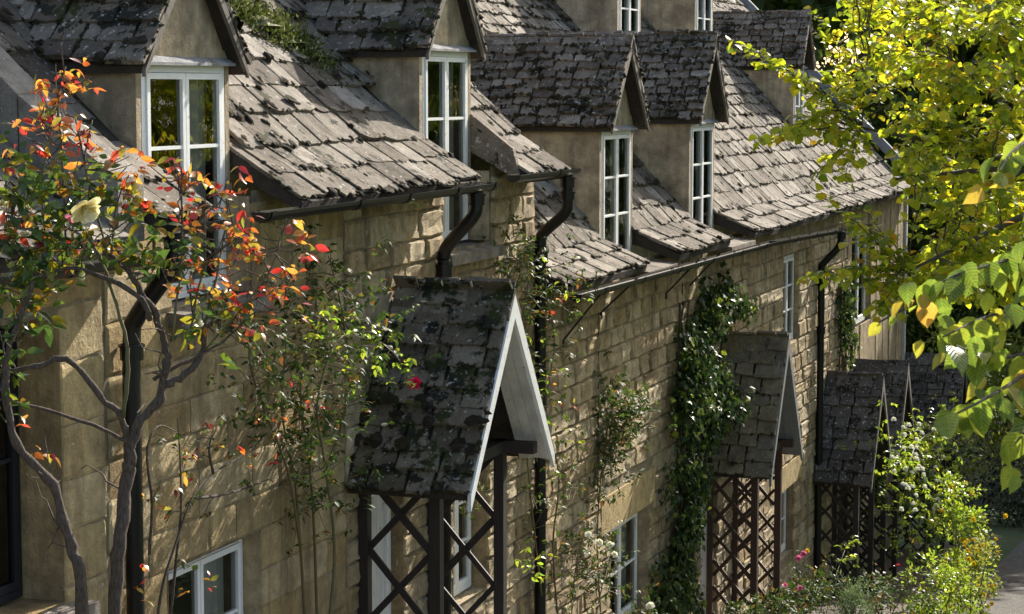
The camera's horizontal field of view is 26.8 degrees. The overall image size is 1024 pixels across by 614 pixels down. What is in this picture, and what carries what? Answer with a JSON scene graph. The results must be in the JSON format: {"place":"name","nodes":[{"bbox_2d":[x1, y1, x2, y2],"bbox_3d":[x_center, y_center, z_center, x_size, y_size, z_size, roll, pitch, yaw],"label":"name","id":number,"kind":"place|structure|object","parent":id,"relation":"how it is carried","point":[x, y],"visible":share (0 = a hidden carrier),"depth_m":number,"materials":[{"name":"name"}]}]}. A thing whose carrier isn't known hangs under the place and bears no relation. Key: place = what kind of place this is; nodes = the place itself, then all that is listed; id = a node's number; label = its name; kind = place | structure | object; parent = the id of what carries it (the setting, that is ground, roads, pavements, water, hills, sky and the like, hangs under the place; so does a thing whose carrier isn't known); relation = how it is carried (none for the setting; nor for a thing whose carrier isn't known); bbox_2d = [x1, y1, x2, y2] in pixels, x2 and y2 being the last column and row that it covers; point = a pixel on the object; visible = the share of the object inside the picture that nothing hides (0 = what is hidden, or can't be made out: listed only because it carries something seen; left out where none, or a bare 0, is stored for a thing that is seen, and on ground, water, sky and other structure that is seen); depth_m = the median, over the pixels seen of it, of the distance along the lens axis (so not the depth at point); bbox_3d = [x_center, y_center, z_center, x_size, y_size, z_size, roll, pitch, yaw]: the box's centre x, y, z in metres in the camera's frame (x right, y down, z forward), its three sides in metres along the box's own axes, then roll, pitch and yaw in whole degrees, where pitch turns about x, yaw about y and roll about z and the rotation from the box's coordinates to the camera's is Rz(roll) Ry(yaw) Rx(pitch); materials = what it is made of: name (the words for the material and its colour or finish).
{"place":"outdoors","nodes":[
{"label":"outdoors","id":0,"kind":"place"},
{"bbox_2d":[815,34,887,83],"label":"sky","id":1,"kind":"structure","parent":0,"point":[858,51],"materials":[{"name":"white"}]},
{"bbox_2d":[793,542,993,613],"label":"front garden soil","id":2,"kind":"structure","parent":0,"point":[903,566],"depth_m":38.92,"materials":[{"name":"brown soil"}]},
{"bbox_2d":[0,27,329,613],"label":"rose bush","id":3,"kind":"object","parent":2,"relation":"on","point":[78,216],"visible":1,"depth_m":10.61,"materials":[{"name":"green plant"}]},
{"bbox_2d":[725,586,813,613],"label":"garden shrub","id":4,"kind":"object","parent":2,"relation":"on","point":[737,605],"visible":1,"depth_m":27.56,"materials":[{"name":"green plant"}]},
{"bbox_2d":[763,566,842,613],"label":"garden shrub","id":5,"kind":"object","parent":2,"relation":"on","point":[814,590],"visible":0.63,"depth_m":29.54,"materials":[{"name":"green plant"}]},
{"bbox_2d":[776,535,861,613],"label":"flowering plant","id":6,"kind":"object","parent":2,"relation":"on","point":[799,585],"visible":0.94,"depth_m":28.97,"materials":[{"name":"green plant"}]},
{"bbox_2d":[822,570,894,613],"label":"rosemary bush","id":7,"kind":"object","parent":2,"relation":"on","point":[849,599],"visible":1,"depth_m":29.82,"materials":[{"name":"green plant"}]},
{"bbox_2d":[839,399,950,585],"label":"climbing ivy","id":8,"kind":"object","parent":2,"relation":"on","point":[878,487],"visible":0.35,"depth_m":40.97,"materials":[{"name":"green plant"}]},
{"bbox_2d":[855,562,945,613],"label":"garden shrub","id":9,"kind":"object","parent":2,"relation":"on","point":[886,602],"visible":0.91,"depth_m":31.43,"materials":[{"name":"green plant"}]},
{"bbox_2d":[838,391,987,594],"bbox_3d":[7.289,3.530,38.255,1.794,4.638,9.929,2,6,20],"label":"rambling rose","id":10,"kind":"object","parent":2,"relation":"on","point":[918,466],"visible":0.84,"depth_m":37.43,"materials":[{"name":"green plant"}]},
{"bbox_2d":[772,149,1023,613],"bbox_3d":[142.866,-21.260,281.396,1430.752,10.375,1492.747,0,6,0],"label":"ground","id":11,"kind":"structure","parent":0,"point":[1010,538],"depth_m":49.71,"materials":[{"name":"green plant"}]},
{"bbox_2d":[0,46,156,613],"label":"stone cottage","id":12,"kind":"structure","parent":11,"relation":"on","point":[29,584],"depth_m":13.10,"materials":[{"name":"stone"}]},
{"bbox_2d":[0,324,22,605],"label":"window","id":13,"kind":"structure","parent":12,"relation":"in","point":[11,589],"depth_m":13.03,"materials":[{"name":"black glass"}]},
{"bbox_2d":[0,0,580,613],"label":"stone cottage","id":14,"kind":"structure","parent":11,"relation":"on","point":[370,152],"depth_m":16.21,"materials":[{"name":"stone"}]},
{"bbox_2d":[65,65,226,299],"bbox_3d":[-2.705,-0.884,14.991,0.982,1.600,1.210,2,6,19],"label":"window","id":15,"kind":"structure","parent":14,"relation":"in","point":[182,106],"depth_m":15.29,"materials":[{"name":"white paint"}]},
{"bbox_2d":[168,540,242,613],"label":"window","id":16,"kind":"structure","parent":14,"relation":"in","point":[226,562],"depth_m":15.65,"materials":[{"name":"white paint"}]},
{"bbox_2d":[135,417,287,613],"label":"climbing rose","id":17,"kind":"object","parent":14,"relation":"attached to","point":[198,497],"visible":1,"depth_m":13.87,"materials":[{"name":"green plant"}]},
{"bbox_2d":[229,0,352,88],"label":"sedum clump","id":18,"kind":"object","parent":14,"relation":"on","point":[253,14],"visible":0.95,"depth_m":18.20,"materials":[{"name":"green plant"}]},
{"bbox_2d":[201,199,470,613],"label":"climbing rose","id":19,"kind":"object","parent":14,"relation":"attached to","point":[318,416],"visible":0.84,"depth_m":15.90,"materials":[{"name":"green plant"}]},
{"bbox_2d":[422,51,467,240],"bbox_3d":[-1.056,-1.470,19.745,0.982,1.750,1.160,2,6,19],"label":"window","id":20,"kind":"structure","parent":14,"relation":"in","point":[445,73],"depth_m":20.03,"materials":[{"name":"white paint"}]},
{"bbox_2d":[346,275,554,613],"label":"porch","id":21,"kind":"object","parent":14,"relation":"attached to","point":[455,443],"visible":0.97,"depth_m":17.39,"materials":[{"name":"stone"}]},
{"bbox_2d":[459,481,489,519],"bbox_3d":[-0.698,1.519,18.746,0.393,1.030,1.990,3,6,25],"label":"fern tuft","id":22,"kind":"object","parent":21,"relation":"attached to","point":[477,505],"visible":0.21,"depth_m":19.53,"materials":[{"name":"green plant"}]},
{"bbox_2d":[453,500,470,596],"bbox_3d":[-0.975,2.011,20.111,0.982,1.310,0.840,2,6,19],"label":"window","id":23,"kind":"structure","parent":14,"relation":"in","point":[462,570],"depth_m":20.26,"materials":[{"name":"white paint"}]},
{"bbox_2d":[481,214,604,613],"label":"climbing rose","id":24,"kind":"object","parent":14,"relation":"attached to","point":[548,290],"visible":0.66,"depth_m":21.00,"materials":[{"name":"green plant"}]},
{"bbox_2d":[470,0,777,613],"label":"stone cottage","id":25,"kind":"structure","parent":11,"relation":"on","point":[625,121],"depth_m":25.21,"materials":[{"name":"stone"}]},
{"bbox_2d":[546,510,674,613],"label":"white rose","id":26,"kind":"object","parent":25,"relation":"attached to","point":[588,534],"visible":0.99,"depth_m":22.65,"materials":[{"name":"green plant"}]},
{"bbox_2d":[601,130,630,250],"bbox_3d":[0.765,-1.311,25.221,0.982,1.530,1.220,2,6,19],"label":"window","id":27,"kind":"structure","parent":25,"relation":"in","point":[615,147],"depth_m":25.51,"materials":[{"name":"white paint"}]},
{"bbox_2d":[610,513,636,613],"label":"window","id":28,"kind":"structure","parent":25,"relation":"in","point":[627,540],"depth_m":25.86,"materials":[{"name":"white paint"}]},
{"bbox_2d":[584,351,677,613],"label":"climbing vine","id":29,"kind":"object","parent":25,"relation":"attached to","point":[625,411],"visible":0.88,"depth_m":23.74,"materials":[{"name":"green plant"}]},
{"bbox_2d":[643,260,759,613],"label":"climbing ivy","id":30,"kind":"object","parent":25,"relation":"attached to","point":[703,382],"visible":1,"depth_m":26.98,"materials":[{"name":"green plant"}]},
{"bbox_2d":[690,123,712,227],"bbox_3d":[2.100,-1.712,29.088,0.982,1.550,1.240,2,6,19],"label":"window","id":31,"kind":"structure","parent":25,"relation":"in","point":[701,149],"depth_m":29.23,"materials":[{"name":"white paint"}]},
{"bbox_2d":[700,503,706,613],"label":"door","id":32,"kind":"structure","parent":25,"relation":"in","point":[703,553],"depth_m":29.23,"materials":[{"name":"white paint"}]},
{"bbox_2d":[705,330,802,613],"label":"porch","id":33,"kind":"object","parent":25,"relation":"attached to","point":[763,441],"visible":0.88,"depth_m":28.71,"materials":[{"name":"stone"}]},
{"bbox_2d":[549,0,869,613],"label":"stone cottage","id":34,"kind":"structure","parent":11,"relation":"on","point":[766,184],"depth_m":34.51,"materials":[{"name":"stone"}]},
{"bbox_2d":[619,0,638,32],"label":"window","id":35,"kind":"structure","parent":34,"relation":"in","point":[628,9],"depth_m":31.90,"materials":[{"name":"white paint"}]},
{"bbox_2d":[696,0,711,31],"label":"window","id":36,"kind":"structure","parent":34,"relation":"in","point":[703,7],"depth_m":36.17,"materials":[{"name":"white paint"}]},
{"bbox_2d":[781,490,785,552],"bbox_3d":[4.155,3.380,33.745,0.082,1.040,1.110,2,6,19],"label":"window","id":37,"kind":"structure","parent":34,"relation":"in","point":[783,534],"depth_m":34.17,"materials":[{"name":"white paint"}]},
{"bbox_2d":[783,253,793,339],"bbox_3d":[3.823,-0.142,33.690,0.982,1.360,1.120,2,6,19],"label":"window","id":38,"kind":"structure","parent":34,"relation":"in","point":[788,275],"depth_m":33.92,"materials":[{"name":"white paint"}]},
{"bbox_2d":[831,269,861,586],"bbox_3d":[5.881,2.123,37.776,0.420,5.707,1.867,2,6,21],"label":"climbing ivy","id":39,"kind":"object","parent":34,"relation":"attached to","point":[844,326],"visible":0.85,"depth_m":37.52,"materials":[{"name":"green plant"}]},
{"bbox_2d":[813,370,891,599],"bbox_3d":[5.794,3.060,36.522,1.001,3.994,2.246,2,6,19],"label":"porch","id":40,"kind":"object","parent":34,"relation":"attached to","point":[852,411],"visible":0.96,"depth_m":35.95,"materials":[{"name":"stone"}]},
{"bbox_2d":[632,0,919,576],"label":"stone cottage","id":41,"kind":"structure","parent":11,"relation":"on","point":[787,36],"depth_m":39.53,"materials":[{"name":"grey stone"}]},
{"bbox_2d":[794,68,803,123],"bbox_3d":[5.178,-3.817,39.306,0.161,1.100,0.850,2,6,19],"label":"window","id":42,"kind":"structure","parent":41,"relation":"in","point":[798,101],"depth_m":39.28,"materials":[{"name":"white paint"}]},
{"bbox_2d":[851,229,865,323],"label":"window","id":43,"kind":"structure","parent":41,"relation":"in","point":[859,304],"depth_m":40.16,"materials":[{"name":"white paint"}]},
{"bbox_2d":[842,358,914,584],"bbox_3d":[6.630,3.008,38.873,1.057,4.158,2.082,2,6,19],"label":"porch","id":44,"kind":"object","parent":41,"relation":"attached to","point":[896,373],"visible":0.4,"depth_m":38.45,"materials":[{"name":"wood"}]},
{"bbox_2d":[897,352,969,551],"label":"porch","id":45,"kind":"object","parent":41,"relation":"attached to","point":[927,382],"visible":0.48,"depth_m":44.03,"materials":[{"name":"stone"}]},
{"bbox_2d":[725,0,1023,323],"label":"lime tree","id":46,"kind":"object","parent":11,"relation":"on","point":[941,259],"visible":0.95,"depth_m":17.82,"materials":[{"name":"yellow plant"}]},
{"bbox_2d":[750,0,1022,397],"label":"oak tree","id":47,"kind":"object","parent":11,"relation":"on","point":[827,8],"visible":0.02,"depth_m":60.69,"materials":[{"name":"green plant"}]},
{"bbox_2d":[809,4,1023,413],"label":"oak tree","id":48,"kind":"object","parent":11,"relation":"on","point":[818,50],"depth_m":74.83,"materials":[{"name":"green plant"}]},
{"bbox_2d":[899,545,990,613],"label":"garden shrub","id":49,"kind":"object","parent":11,"relation":"on","point":[940,583],"visible":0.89,"depth_m":32.52,"materials":[{"name":"green plant"}]},
{"bbox_2d":[868,135,1023,494],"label":"hazel tree","id":50,"kind":"object","parent":11,"relation":"on","point":[973,342],"visible":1,"depth_m":5.54,"materials":[{"name":"green plant"}]},
{"bbox_2d":[900,273,1023,502],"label":"tall shrub","id":51,"kind":"object","parent":11,"relation":"on","point":[970,310],"visible":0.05,"depth_m":55.78,"materials":[{"name":"green plant"}]},
{"bbox_2d":[929,467,1007,607],"bbox_3d":[7.486,3.916,35.655,1.188,2.649,1.300,0,6,0],"label":"flowering shrub","id":52,"kind":"object","parent":11,"relation":"on","point":[960,533],"visible":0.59,"depth_m":35.47,"materials":[{"name":"green plant"}]},
{"bbox_2d":[918,434,1023,528],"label":"garden hedge","id":53,"kind":"object","parent":11,"relation":"on","point":[1015,505],"visible":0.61,"depth_m":49.72,"materials":[{"name":"green plant"}]},
{"bbox_2d":[919,315,1023,513],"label":"tall shrub","id":54,"kind":"object","parent":11,"relation":"on","point":[994,378],"visible":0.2,"depth_m":52.34,"materials":[{"name":"green plant"}]},
{"bbox_2d":[939,530,1005,613],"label":"flowering shrub","id":55,"kind":"object","parent":11,"relation":"on","point":[982,543],"visible":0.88,"depth_m":33.98,"materials":[{"name":"green plant"}]},
{"bbox_2d":[929,5,1023,294],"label":"oak tree","id":56,"kind":"object","parent":11,"relation":"on","point":[971,59],"visible":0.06,"depth_m":60.09,"materials":[{"name":"green plant"}]},
{"bbox_2d":[952,540,1023,613],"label":"lane","id":57,"kind":"structure","parent":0,"point":[1009,568],"depth_m":38.70,"materials":[{"name":"grey asphalt"}]}
]}

